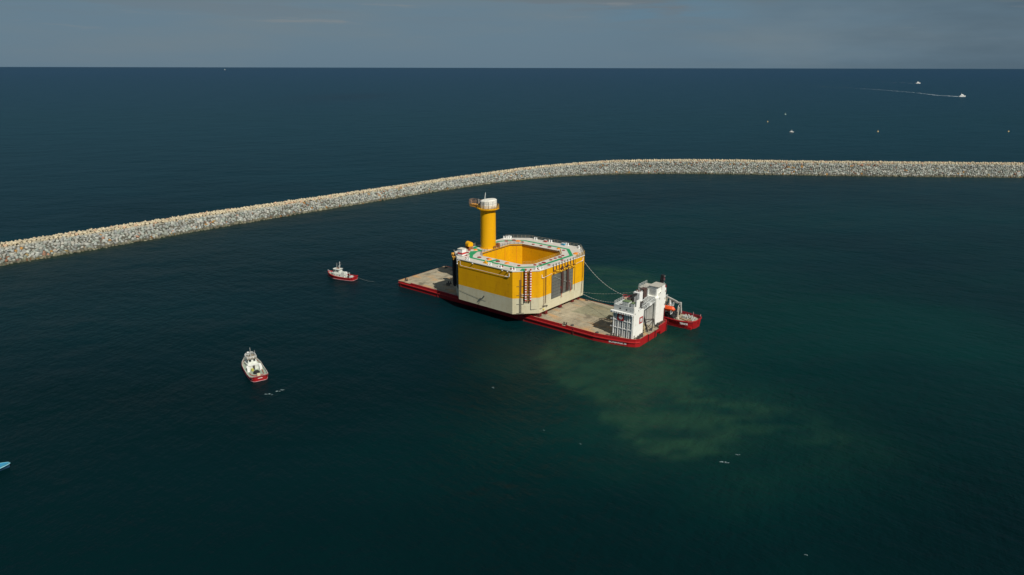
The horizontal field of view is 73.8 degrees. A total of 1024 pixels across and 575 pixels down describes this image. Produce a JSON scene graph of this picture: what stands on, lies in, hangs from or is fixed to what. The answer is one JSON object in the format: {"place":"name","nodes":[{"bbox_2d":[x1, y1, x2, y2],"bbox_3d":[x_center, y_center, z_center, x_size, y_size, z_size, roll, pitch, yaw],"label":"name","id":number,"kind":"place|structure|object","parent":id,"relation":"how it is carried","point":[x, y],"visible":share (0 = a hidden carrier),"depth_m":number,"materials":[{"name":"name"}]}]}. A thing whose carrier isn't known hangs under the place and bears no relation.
{"place":"outdoors","nodes":[
{"label":"outdoors","id":0,"kind":"place"},
{"bbox_2d":[0,67,1023,574],"bbox_3d":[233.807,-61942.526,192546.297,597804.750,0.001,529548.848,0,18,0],"label":"water","id":1,"kind":"structure","parent":0,"point":[834,381],"depth_m":252.92,"materials":[{"name":"blue liquid"}]},
{"bbox_2d":[0,462,9,470],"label":"blue boat","id":2,"kind":"object","parent":1,"relation":"on","point":[4,465],"visible":1,"depth_m":169.16,"materials":[{"name":"blue"}]},
{"bbox_2d":[241,351,268,381],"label":"tugboat","id":3,"kind":"object","parent":1,"relation":"on","point":[254,368],"visible":0.99,"depth_m":222.76,"materials":[{"name":"red paint"}]},
{"bbox_2d":[328,261,357,280],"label":"tugboat","id":4,"kind":"object","parent":1,"relation":"on","point":[338,273],"visible":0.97,"depth_m":321.43,"materials":[{"name":"red paint"}]},
{"bbox_2d":[0,159,1023,265],"bbox_3d":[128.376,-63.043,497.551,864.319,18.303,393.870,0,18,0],"label":"breakwater","id":5,"kind":"object","parent":1,"relation":"in","point":[33,248],"visible":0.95,"depth_m":577.00,"materials":[{"name":"stone"}]},
{"bbox_2d":[398,265,666,346],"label":"barge","id":6,"kind":"object","parent":1,"relation":"on","point":[624,325],"visible":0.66,"depth_m":258.99,"materials":[{"name":"red paint"}]},
{"bbox_2d":[622,299,631,306],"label":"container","id":7,"kind":"object","parent":6,"relation":"on","point":[628,302],"visible":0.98,"depth_m":243.13,"materials":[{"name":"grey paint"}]},
{"bbox_2d":[624,293,636,299],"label":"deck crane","id":8,"kind":"object","parent":6,"relation":"on","point":[631,297],"visible":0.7,"depth_m":250.13,"materials":[{"name":"metal"}]},
{"bbox_2d":[633,289,642,301],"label":"exhaust casing","id":9,"kind":"object","parent":6,"relation":"on","point":[639,295],"visible":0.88,"depth_m":251.04,"materials":[{"name":"white paint"}]},
{"bbox_2d":[640,287,646,297],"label":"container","id":10,"kind":"object","parent":6,"relation":"on","point":[643,290],"visible":0.82,"depth_m":253.09,"materials":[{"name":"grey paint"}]},
{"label":"support stand","id":11,"kind":"object","parent":6,"relation":"on","visible":0},
{"bbox_2d":[452,192,584,313],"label":"floating foundation","id":12,"kind":"object","parent":11,"relation":"on","point":[510,275],"visible":1,"depth_m":273.68,"materials":[{"name":"paint"}]},
{"bbox_2d":[457,247,465,255],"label":"equipment cabin","id":13,"kind":"object","parent":12,"relation":"on","point":[461,251],"visible":1,"depth_m":278.67,"materials":[{"name":"white metal"}]},
{"bbox_2d":[465,241,473,249],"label":"cable drum","id":14,"kind":"object","parent":12,"relation":"on","point":[468,245],"visible":0.99,"depth_m":289.24,"materials":[{"name":"paint"}]},
{"bbox_2d":[623,274,701,329],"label":"anchor tug","id":15,"kind":"object","parent":1,"relation":"on","point":[680,318],"visible":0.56,"depth_m":265.33,"materials":[{"name":"red paint"}]},
{"bbox_2d":[665,305,674,314],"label":"rescue boat","id":16,"kind":"object","parent":15,"relation":"on","point":[669,308],"visible":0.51,"depth_m":263.24,"materials":[{"name":"orange paint"}]},
{"bbox_2d":[0,0,1023,68],"label":"sky","id":17,"kind":"structure","parent":0,"point":[813,34],"materials":[{"name":"grey"}]},
{"bbox_2d":[534,312,541,316],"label":"support stand","id":18,"kind":"object","parent":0,"point":[538,314],"visible":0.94,"depth_m":265.87,"materials":[{"name":"red paint"}]}
]}

